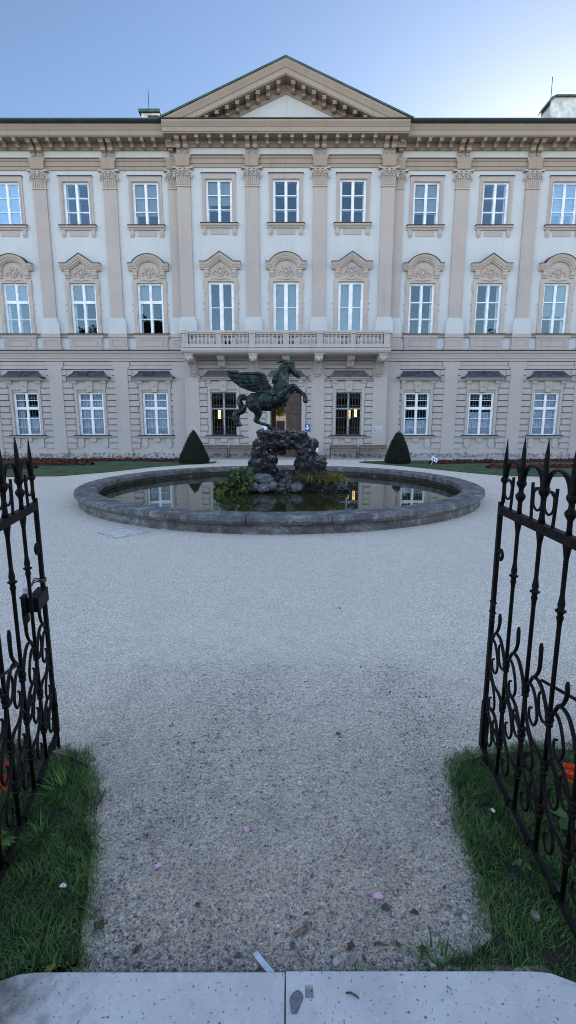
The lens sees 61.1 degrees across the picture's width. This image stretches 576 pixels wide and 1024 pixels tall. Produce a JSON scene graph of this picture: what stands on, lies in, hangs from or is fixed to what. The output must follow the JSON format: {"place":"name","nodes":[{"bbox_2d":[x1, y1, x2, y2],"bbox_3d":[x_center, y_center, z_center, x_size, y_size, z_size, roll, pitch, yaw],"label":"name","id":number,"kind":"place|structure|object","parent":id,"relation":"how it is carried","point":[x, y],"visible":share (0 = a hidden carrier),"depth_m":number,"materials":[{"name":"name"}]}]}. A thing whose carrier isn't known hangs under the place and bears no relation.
{"place":"outdoors","nodes":[
{"label":"outdoors","id":0,"kind":"place"},
{"bbox_2d":[0,729,110,1003],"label":"grass","id":1,"kind":"structure","parent":0,"point":[29,921],"depth_m":2.41,"materials":[{"name":"green plant"}]},
{"bbox_2d":[0,759,12,806],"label":"orange flower","id":2,"kind":"object","parent":1,"relation":"on","point":[3,790],"visible":0.29,"depth_m":2.79,"materials":[{"name":"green plant"}]},
{"bbox_2d":[0,829,17,853],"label":"leaf","id":3,"kind":"object","parent":1,"relation":"on","point":[7,841],"visible":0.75,"depth_m":2.46,"materials":[{"name":"green plant"}]},
{"bbox_2d":[0,437,60,884],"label":"gate leaf","id":4,"kind":"object","parent":1,"relation":"on","point":[37,599],"visible":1,"depth_m":2.79,"materials":[{"name":"black metal"}]},
{"bbox_2d":[23,808,61,847],"bbox_3d":[-1.331,1.714,2.617,0.266,0.082,0.199,6,12,28],"label":"grass tuft","id":5,"kind":"object","parent":1,"relation":"on","point":[41,829],"visible":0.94,"depth_m":2.65,"materials":[{"name":"green plant"}]},
{"bbox_2d":[44,961,55,971],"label":"fallen leaf","id":6,"kind":"object","parent":1,"relation":"on","point":[50,967],"visible":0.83,"depth_m":1.99,"materials":[{"name":"plant"}]},
{"bbox_2d":[27,762,91,801],"bbox_3d":[-1.353,1.639,2.919,0.373,0.122,0.345,0,10,0],"label":"grass tuft","id":7,"kind":"object","parent":1,"relation":"on","point":[59,780],"visible":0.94,"depth_m":2.96,"materials":[{"name":"green plant"}]},
{"bbox_2d":[3,461,210,476],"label":"lawn","id":8,"kind":"structure","parent":0,"point":[101,466],"depth_m":24.42,"materials":[{"name":"green plant"}]},
{"bbox_2d":[3,463,37,468],"bbox_3d":[-16.206,-2.272,23.984,7.671,0.292,0.772,0,10,0],"label":"flower bed","id":9,"kind":"object","parent":8,"relation":"on","point":[24,466],"visible":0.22,"depth_m":23.84,"materials":[{"name":"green plant"}]},
{"bbox_2d":[3,460,94,465],"bbox_3d":[-15.192,-2.594,25.720,9.678,0.305,0.839,0,10,-3],"label":"flower bed","id":10,"kind":"object","parent":8,"relation":"on","point":[47,463],"visible":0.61,"depth_m":25.66,"materials":[{"name":"red plant"}]},
{"bbox_2d":[2,456,178,461],"bbox_3d":[-13.153,-3.126,28.652,13.770,0.306,1.286,0,10,0],"label":"flower bed","id":11,"kind":"object","parent":8,"relation":"on","point":[144,459],"visible":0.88,"depth_m":28.45,"materials":[{"name":"red plant"}]},
{"bbox_2d":[179,430,209,463],"bbox_3d":[-5.193,-3.589,26.978,1.754,1.904,1.822,0,10,0],"label":"clipped yew","id":12,"kind":"object","parent":8,"relation":"on","point":[193,451],"visible":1,"depth_m":26.58,"materials":[{"name":"green plant"}]},
{"bbox_2d":[276,407,285,430],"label":"courtyard house","id":13,"kind":"structure","parent":0,"point":[280,422],"depth_m":64.87,"materials":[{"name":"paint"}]},
{"bbox_2d":[276,421,284,430],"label":"door","id":14,"kind":"structure","parent":13,"relation":"in","point":[280,425],"depth_m":64.93,"materials":[{"name":"black paint"}]},
{"bbox_2d":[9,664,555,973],"bbox_3d":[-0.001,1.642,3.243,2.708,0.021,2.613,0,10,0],"label":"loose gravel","id":15,"kind":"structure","parent":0,"point":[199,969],"depth_m":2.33,"materials":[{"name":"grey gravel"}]},
{"bbox_2d":[93,919,106,930],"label":"fallen leaf","id":16,"kind":"object","parent":15,"relation":"on","point":[102,922],"visible":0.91,"depth_m":2.17,"materials":[{"name":"plant"}]},
{"bbox_2d":[347,940,355,950],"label":"fallen leaf","id":17,"kind":"object","parent":15,"relation":"on","point":[350,944],"visible":1,"depth_m":2.08,"materials":[{"name":"brown plant"}]},
{"bbox_2d":[349,958,365,970],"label":"grass tuft","id":18,"kind":"object","parent":15,"relation":"on","point":[357,966],"visible":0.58,"depth_m":2.00,"materials":[{"name":"green plant"}]},
{"bbox_2d":[403,922,470,994],"bbox_3d":[0.620,1.839,1.983,0.255,0.064,0.304,-3,11,-15],"label":"grass tuft","id":19,"kind":"object","parent":15,"relation":"on","point":[436,961],"visible":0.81,"depth_m":2.02,"materials":[{"name":"green plant"}]},
{"bbox_2d":[0,449,575,1023],"bbox_3d":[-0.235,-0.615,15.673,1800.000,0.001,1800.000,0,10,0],"label":"ground","id":20,"kind":"structure","parent":0,"point":[154,601],"depth_m":3.99,"materials":[{"name":"grey gravel"}]},
{"bbox_2d":[117,913,123,921],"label":"pebble","id":21,"kind":"object","parent":20,"relation":"on","point":[120,917],"visible":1,"depth_m":2.20,"materials":[{"name":"white stone"}]},
{"bbox_2d":[97,527,149,538],"bbox_3d":[-3.350,0.415,9.955,0.760,0.017,0.760,9,14,41],"label":"manhole cover","id":22,"kind":"object","parent":20,"relation":"on","point":[122,532],"visible":1,"depth_m":9.91,"materials":[{"name":"metal"}]},
{"bbox_2d":[128,900,136,908],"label":"pebble","id":23,"kind":"object","parent":20,"relation":"on","point":[132,904],"visible":1,"depth_m":2.25,"materials":[{"name":"grey stone"}]},
{"bbox_2d":[133,944,140,953],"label":"fallen leaf","id":24,"kind":"object","parent":20,"relation":"on","point":[136,949],"visible":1,"depth_m":2.06,"materials":[{"name":"plant"}]},
{"bbox_2d":[0,972,284,1023],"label":"stone slab","id":25,"kind":"structure","parent":20,"relation":"on","point":[151,998],"depth_m":1.86,"materials":[{"name":"stone"}]},
{"bbox_2d":[234,952,240,958],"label":"pebble","id":26,"kind":"object","parent":20,"relation":"on","point":[237,955],"visible":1,"depth_m":2.04,"materials":[{"name":"grey stone"}]},
{"bbox_2d":[253,951,273,971],"bbox_3d":[-0.100,1.857,2.007,0.025,0.003,0.118,-9,14,-41],"label":"plastic strip","id":27,"kind":"object","parent":20,"relation":"on","point":[260,959],"visible":0.79,"depth_m":2.01,"materials":[{"name":"white plastic"}]},
{"bbox_2d":[73,465,484,534],"bbox_3d":[-0.235,-0.463,15.700,12.180,1.091,12.178,0,10,0],"label":"fountain basin","id":28,"kind":"object","parent":20,"relation":"on","point":[466,500],"visible":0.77,"depth_m":10.53,"materials":[{"name":"stone"}]},
{"bbox_2d":[100,473,458,511],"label":"water","id":29,"kind":"structure","parent":28,"relation":"in","point":[197,492],"depth_m":14.28,"materials":[{"name":"grey liquid"}]},
{"bbox_2d":[213,467,254,494],"bbox_3d":[-1.647,-0.879,15.063,1.320,1.045,1.166,0,10,0],"label":"leafy plant","id":30,"kind":"object","parent":29,"relation":"in","point":[229,479],"visible":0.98,"depth_m":14.79,"materials":[{"name":"green plant"}]},
{"bbox_2d":[257,483,269,492],"bbox_3d":[-0.780,-0.730,14.947,0.386,0.299,0.337,-4,11,-21],"label":"boulder","id":31,"kind":"object","parent":29,"relation":"on","point":[262,488],"visible":0.99,"depth_m":14.84,"materials":[{"name":"grey stone"}]},
{"bbox_2d":[226,428,349,492],"bbox_3d":[-0.156,-1.525,15.875,4.214,2.358,2.168,0,10,0],"label":"rock grotto","id":32,"kind":"object","parent":29,"relation":"in","point":[263,458],"visible":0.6,"depth_m":15.04,"materials":[{"name":"grey stone"}]},
{"bbox_2d":[247,482,257,491],"bbox_3d":[-1.090,-0.768,14.984,0.441,0.327,0.369,0,10,0],"label":"boulder","id":33,"kind":"object","parent":32,"relation":"on","point":[255,485],"visible":0.59,"depth_m":14.89,"materials":[{"name":"grey stone"}]},
{"bbox_2d":[253,473,262,482],"bbox_3d":[-0.927,-1.057,15.060,0.453,0.334,0.353,0,10,0],"label":"boulder","id":34,"kind":"object","parent":32,"relation":"on","point":[258,476],"visible":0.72,"depth_m":14.92,"materials":[{"name":"grey stone"}]},
{"bbox_2d":[226,359,307,429],"bbox_3d":[-0.609,-3.624,15.197,2.485,2.174,1.086,0,10,0],"label":"winged horse statue","id":35,"kind":"object","parent":32,"relation":"on","point":[265,396],"visible":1,"depth_m":14.93,"materials":[{"name":"green metal"}]},
{"bbox_2d":[260,474,273,482],"bbox_3d":[-0.684,-1.004,15.082,0.519,0.375,0.384,0,10,0],"label":"boulder","id":36,"kind":"object","parent":32,"relation":"on","point":[265,478],"visible":0.73,"depth_m":14.93,"materials":[{"name":"grey stone"}]},
{"bbox_2d":[265,481,277,490],"bbox_3d":[-0.534,-0.809,15.044,0.434,0.336,0.385,0,10,0],"label":"boulder","id":37,"kind":"object","parent":32,"relation":"on","point":[272,486],"visible":0.82,"depth_m":14.90,"materials":[{"name":"grey stone"}]},
{"bbox_2d":[280,478,292,484],"bbox_3d":[-0.052,-0.945,15.387,0.404,0.258,0.294,0,10,0],"label":"boulder","id":38,"kind":"object","parent":32,"relation":"on","point":[286,481],"visible":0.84,"depth_m":15.27,"materials":[{"name":"grey stone"}]},
{"bbox_2d":[292,468,337,484],"bbox_3d":[0.756,-1.125,15.063,1.859,0.473,1.782,0,10,0],"label":"sedge clump","id":39,"kind":"object","parent":32,"relation":"on","point":[310,476],"visible":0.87,"depth_m":14.78,"materials":[{"name":"plant"}]},
{"bbox_2d":[311,470,352,484],"bbox_3d":[1.355,-1.050,15.123,1.592,0.462,1.582,0,10,0],"label":"sedge clump","id":40,"kind":"object","parent":32,"relation":"on","point":[336,478],"visible":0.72,"depth_m":14.94,"materials":[{"name":"green plant"}]},
{"bbox_2d":[291,481,303,492],"bbox_3d":[0.286,-0.774,15.041,0.406,0.353,0.342,0,10,0],"label":"boulder","id":41,"kind":"object","parent":29,"relation":"on","point":[296,486],"visible":1,"depth_m":14.93,"materials":[{"name":"grey stone"}]},
{"bbox_2d":[276,407,285,416],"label":"courtyard tree","id":42,"kind":"object","parent":20,"relation":"on","point":[281,411],"visible":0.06,"depth_m":56.55,"materials":[{"name":"green plant"}]},
{"bbox_2d":[0,55,575,457],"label":"palace","id":43,"kind":"structure","parent":20,"relation":"on","point":[376,262],"depth_m":29.77,"materials":[{"name":"white paint"}]},
{"bbox_2d":[0,175,27,236],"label":"window","id":44,"kind":"structure","parent":43,"relation":"in","point":[12,211],"depth_m":29.39,"materials":[{"name":"glass"}]},
{"bbox_2d":[0,253,37,349],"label":"window","id":45,"kind":"structure","parent":43,"relation":"in","point":[14,268],"depth_m":30.33,"materials":[{"name":"white paint"}]},
{"bbox_2d":[0,370,46,447],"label":"window","id":46,"kind":"structure","parent":43,"relation":"in","point":[29,427],"depth_m":31.52,"materials":[{"name":"white glass"}]},
{"bbox_2d":[57,175,96,236],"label":"window","id":47,"kind":"structure","parent":43,"relation":"in","point":[92,226],"depth_m":29.30,"materials":[{"name":"white paint"}]},
{"bbox_2d":[58,253,103,349],"bbox_3d":[-12.660,-12.972,30.254,2.480,5.635,0.754,0,10,0],"label":"window","id":48,"kind":"structure","parent":43,"relation":"in","point":[77,269],"depth_m":30.31,"materials":[{"name":"white paint"}]},
{"bbox_2d":[66,371,110,447],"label":"window","id":49,"kind":"structure","parent":43,"relation":"in","point":[91,405],"depth_m":31.54,"materials":[{"name":"white paint"}]},
{"bbox_2d":[126,175,165,236],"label":"window","id":50,"kind":"structure","parent":43,"relation":"in","point":[146,198],"depth_m":29.34,"materials":[{"name":"white paint"}]},
{"bbox_2d":[127,253,169,349],"bbox_3d":[-8.520,-12.951,30.258,2.480,5.591,0.754,0,10,0],"label":"window","id":51,"kind":"structure","parent":43,"relation":"in","point":[145,267],"depth_m":30.29,"materials":[{"name":"white paint"}]},
{"bbox_2d":[131,371,175,447],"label":"window","id":52,"kind":"structure","parent":43,"relation":"in","point":[155,405],"depth_m":31.54,"materials":[{"name":"white paint"}]},
{"bbox_2d":[200,172,237,234],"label":"window","id":53,"kind":"structure","parent":43,"relation":"in","point":[219,193],"depth_m":29.00,"materials":[{"name":"white paint"}]},
{"bbox_2d":[218,406,221,419],"bbox_3d":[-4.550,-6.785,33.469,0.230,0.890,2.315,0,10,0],"label":"lantern","id":54,"kind":"object","parent":43,"relation":"attached to","point":[219,413],"visible":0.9,"depth_m":32.38,"materials":[{"name":"yellow"}]},
{"bbox_2d":[199,251,240,343],"bbox_3d":[-4.090,-12.828,29.828,2.480,5.765,0.564,0,10,0],"label":"window","id":55,"kind":"structure","parent":43,"relation":"in","point":[219,269],"depth_m":29.69,"materials":[{"name":"white paint"}]},
{"bbox_2d":[200,370,242,444],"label":"window","id":56,"kind":"structure","parent":43,"relation":"in","point":[221,375],"depth_m":31.10,"materials":[{"name":"grey paint"}]},
{"bbox_2d":[267,172,304,234],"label":"window","id":57,"kind":"structure","parent":43,"relation":"in","point":[272,223],"depth_m":28.96,"materials":[{"name":"white paint"}]},
{"bbox_2d":[265,251,306,343],"bbox_3d":[-0.120,-12.800,29.876,2.480,5.751,0.650,0,10,0],"label":"window","id":58,"kind":"structure","parent":43,"relation":"in","point":[285,283],"depth_m":29.92,"materials":[{"name":"white paint"}]},
{"bbox_2d":[286,392,300,456],"bbox_3d":[0.365,-5.595,31.396,0.970,4.110,0.180,0,10,0],"label":"door","id":59,"kind":"structure","parent":43,"relation":"in","point":[293,406],"depth_m":31.30,"materials":[{"name":"brown wood"}]},
{"bbox_2d":[305,424,309,430],"bbox_3d":[1.220,-5.413,31.206,0.380,0.400,0.037,0,10,0],"label":"info sign","id":60,"kind":"object","parent":43,"relation":"attached to","point":[307,427],"visible":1,"depth_m":31.20,"materials":[{"name":"blue metal"}]},
{"bbox_2d":[327,370,371,447],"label":"window","id":61,"kind":"structure","parent":43,"relation":"in","point":[347,375],"depth_m":31.03,"materials":[{"name":"grey paint"}]},
{"bbox_2d":[331,251,372,343],"bbox_3d":[3.850,-12.844,29.911,2.480,5.765,0.734,0,10,0],"label":"window","id":62,"kind":"structure","parent":43,"relation":"in","point":[351,271],"depth_m":29.93,"materials":[{"name":"white paint"}]},
{"bbox_2d":[334,172,371,234],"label":"window","id":63,"kind":"structure","parent":43,"relation":"in","point":[365,197],"depth_m":28.96,"materials":[{"name":"white paint"}]},
{"bbox_2d":[353,407,356,416],"bbox_3d":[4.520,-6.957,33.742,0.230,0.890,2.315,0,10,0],"label":"lantern","id":64,"kind":"object","parent":43,"relation":"attached to","point":[355,413],"visible":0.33,"depth_m":32.66,"materials":[{"name":"yellow"}]},
{"bbox_2d":[372,427,382,432],"bbox_3d":[5.720,-5.268,31.193,0.640,0.380,0.034,0,10,0],"label":"wall plaque","id":65,"kind":"object","parent":43,"relation":"attached to","point":[376,429],"depth_m":31.18,"materials":[{"name":"metal"}]},
{"bbox_2d":[397,371,440,447],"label":"window","id":66,"kind":"structure","parent":43,"relation":"in","point":[415,429],"depth_m":31.50,"materials":[{"name":"white paint"}]},
{"bbox_2d":[402,253,445,349],"bbox_3d":[8.280,-12.951,30.258,2.480,5.591,0.754,0,10,0],"label":"window","id":67,"kind":"structure","parent":43,"relation":"in","point":[423,267],"depth_m":30.22,"materials":[{"name":"white paint"}]},
{"bbox_2d":[406,175,444,236],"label":"window","id":68,"kind":"structure","parent":43,"relation":"in","point":[425,198],"depth_m":29.34,"materials":[{"name":"white paint"}]},
{"bbox_2d":[461,371,505,447],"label":"window","id":69,"kind":"structure","parent":43,"relation":"in","point":[479,424],"depth_m":31.52,"materials":[{"name":"white paint"}]},
{"bbox_2d":[468,253,513,349],"bbox_3d":[12.420,-12.972,30.254,2.480,5.635,0.754,0,10,0],"label":"window","id":70,"kind":"structure","parent":43,"relation":"in","point":[492,269],"depth_m":30.25,"materials":[{"name":"white paint"}]},
{"bbox_2d":[475,175,514,236],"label":"window","id":71,"kind":"structure","parent":43,"relation":"in","point":[479,226],"depth_m":29.30,"materials":[{"name":"white paint"}]},
{"bbox_2d":[525,371,572,447],"bbox_3d":[16.580,-6.573,31.341,2.760,4.873,0.863,0,10,0],"label":"window","id":72,"kind":"structure","parent":43,"relation":"in","point":[545,406],"depth_m":31.54,"materials":[{"name":"white glass"}]},
{"bbox_2d":[534,253,575,349],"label":"window","id":73,"kind":"structure","parent":43,"relation":"in","point":[561,267],"depth_m":30.34,"materials":[{"name":"white paint"}]},
{"bbox_2d":[544,175,575,236],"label":"window","id":74,"kind":"structure","parent":43,"relation":"in","point":[562,196],"depth_m":29.38,"materials":[{"name":"white paint"}]},
{"bbox_2d":[290,942,294,948],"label":"pebble","id":75,"kind":"object","parent":20,"relation":"on","point":[292,945],"visible":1,"depth_m":2.08,"materials":[{"name":"grey stone"}]},
{"bbox_2d":[293,921,311,937],"bbox_3d":[0.066,1.836,2.146,0.102,0.011,0.026,-6,12,-31],"label":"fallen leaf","id":76,"kind":"object","parent":20,"relation":"on","point":[304,928],"visible":1,"depth_m":2.14,"materials":[{"name":"brown plant"}]},
{"bbox_2d":[328,910,334,917],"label":"fallen leaf","id":77,"kind":"object","parent":20,"relation":"on","point":[331,913],"visible":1,"depth_m":2.21,"materials":[{"name":"beige plant"}]},
{"bbox_2d":[333,957,340,966],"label":"pebble","id":78,"kind":"object","parent":20,"relation":"on","point":[336,961],"visible":1,"depth_m":2.01,"materials":[{"name":"white stone"}]},
{"bbox_2d":[357,911,364,918],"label":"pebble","id":79,"kind":"object","parent":20,"relation":"on","point":[360,914],"visible":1,"depth_m":2.21,"materials":[{"name":"white stone"}]},
{"bbox_2d":[373,892,383,898],"bbox_3d":[0.426,1.808,2.298,0.050,0.006,0.035,0,10,0],"label":"petal","id":80,"kind":"object","parent":20,"relation":"on","point":[378,895],"visible":1,"depth_m":2.30,"materials":[{"name":"pink plant"}]},
{"bbox_2d":[373,942,388,945],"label":"twig","id":81,"kind":"object","parent":20,"relation":"on","point":[380,943],"visible":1,"depth_m":2.09,"materials":[{"name":"wood"}]},
{"bbox_2d":[381,903,389,911],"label":"pebble","id":82,"kind":"object","parent":20,"relation":"on","point":[385,906],"visible":1,"depth_m":2.24,"materials":[{"name":"grey stone"}]},
{"bbox_2d":[384,432,410,463],"bbox_3d":[6.096,-3.554,27.003,1.525,1.827,1.506,0,10,0],"label":"clipped yew","id":83,"kind":"object","parent":20,"relation":"on","point":[398,452],"visible":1,"depth_m":26.63,"materials":[{"name":"green plant"}]},
{"bbox_2d":[410,908,418,914],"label":"fallen leaf","id":84,"kind":"object","parent":20,"relation":"on","point":[413,911],"visible":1,"depth_m":2.22,"materials":[{"name":"brown plant"}]},
{"bbox_2d":[416,944,428,952],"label":"fallen leaf","id":85,"kind":"object","parent":20,"relation":"on","point":[424,950],"visible":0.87,"depth_m":2.07,"materials":[{"name":"brown plant"}]},
{"bbox_2d":[286,971,575,1023],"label":"stone slab","id":86,"kind":"structure","parent":20,"relation":"on","point":[419,997],"depth_m":1.86,"materials":[{"name":"stone"}]},
{"bbox_2d":[290,990,302,1013],"bbox_3d":[0.033,1.853,1.845,0.053,0.001,0.080,0,10,0],"label":"damp stain","id":87,"kind":"object","parent":86,"relation":"on","point":[296,998],"visible":1,"depth_m":1.85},
{"bbox_2d":[346,991,359,998],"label":"twig","id":88,"kind":"object","parent":86,"relation":"on","point":[353,994],"visible":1,"depth_m":1.86,"materials":[{"name":"wood"}]},
{"bbox_2d":[461,913,467,920],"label":"pebble","id":89,"kind":"object","parent":20,"relation":"on","point":[464,916],"visible":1,"depth_m":2.20,"materials":[{"name":"white stone"}]},
{"bbox_2d":[0,0,575,117],"label":"sky","id":90,"kind":"structure","parent":0,"point":[59,58],"materials":[{"name":"blue"}]},
{"bbox_2d":[3,457,573,459],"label":"pavement","id":91,"kind":"structure","parent":0,"point":[451,458],"depth_m":30.86,"materials":[{"name":"beige gravel"}]},
{"bbox_2d":[202,445,228,458],"bbox_3d":[-4.700,-3.846,31.002,1.760,0.869,0.563,0,10,0],"label":"park bench","id":92,"kind":"object","parent":91,"relation":"on","point":[216,446],"visible":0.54,"depth_m":31.12,"materials":[{"name":"brown wood"}]},
{"bbox_2d":[229,444,252,452],"bbox_3d":[-2.860,-3.846,31.002,1.760,0.869,0.563,0,10,0],"label":"park bench","id":93,"kind":"object","parent":91,"relation":"on","point":[240,446],"visible":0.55,"depth_m":31.12,"materials":[{"name":"brown wood"}]},
{"bbox_2d":[329,445,357,458],"bbox_3d":[3.540,-3.846,31.002,1.760,0.869,0.563,0,10,0],"label":"park bench","id":94,"kind":"object","parent":91,"relation":"on","point":[343,446],"visible":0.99,"depth_m":31.12,"materials":[{"name":"brown wood"}]},
{"bbox_2d":[358,445,387,457],"bbox_3d":[5.400,-3.846,31.002,1.760,0.869,0.563,0,10,0],"label":"park bench","id":95,"kind":"object","parent":91,"relation":"on","point":[372,446],"visible":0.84,"depth_m":31.12,"materials":[{"name":"brown wood"}]},
{"bbox_2d":[364,460,572,475],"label":"lawn","id":96,"kind":"structure","parent":0,"point":[481,468],"depth_m":24.42,"materials":[{"name":"green plant"}]},
{"bbox_2d":[7,461,563,476],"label":"lawn edge grass","id":97,"kind":"structure","parent":96,"relation":"on","point":[216,461],"depth_m":22.87,"materials":[{"name":"green plant"}]},
{"bbox_2d":[428,457,573,463],"bbox_3d":[13.892,-2.968,27.799,12.524,0.306,1.201,-2,10,-9],"label":"flower bed","id":98,"kind":"object","parent":96,"relation":"on","point":[464,461],"visible":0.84,"depth_m":27.18,"materials":[{"name":"red plant"}]},
{"bbox_2d":[486,463,572,468],"bbox_3d":[14.958,-2.352,24.419,10.201,0.305,1.002,-1,10,-3],"label":"flower bed","id":99,"kind":"object","parent":96,"relation":"on","point":[499,466],"visible":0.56,"depth_m":24.14,"materials":[{"name":"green plant"}]},
{"bbox_2d":[427,735,575,1005],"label":"grass","id":100,"kind":"structure","parent":0,"point":[462,825],"depth_m":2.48,"materials":[{"name":"green plant"}]},
{"bbox_2d":[512,858,531,871],"bbox_3d":[1.161,1.744,2.411,0.089,0.045,0.068,7,13,34],"label":"weed","id":101,"kind":"object","parent":100,"relation":"on","point":[518,862],"visible":1,"depth_m":2.42,"materials":[{"name":"green plant"}]},
{"bbox_2d":[478,437,575,938],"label":"gate leaf","id":102,"kind":"object","parent":100,"relation":"on","point":[542,529],"visible":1,"depth_m":2.49,"materials":[{"name":"black metal"}]},
{"bbox_2d":[548,801,575,830],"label":"weed","id":103,"kind":"object","parent":100,"relation":"on","point":[563,821],"visible":0.43,"depth_m":2.71,"materials":[{"name":"green plant"}]},
{"bbox_2d":[555,762,574,806],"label":"orange flower","id":104,"kind":"object","parent":100,"relation":"on","point":[569,768],"visible":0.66,"depth_m":2.80,"materials":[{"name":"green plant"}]},
{"bbox_2d":[531,909,540,921],"bbox_3d":[1.119,1.827,2.208,0.042,0.028,0.051,-1,10,-5],"label":"pebble","id":105,"kind":"object","parent":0,"point":[536,915],"visible":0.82,"depth_m":2.20,"materials":[{"name":"grey stone"}]}
]}

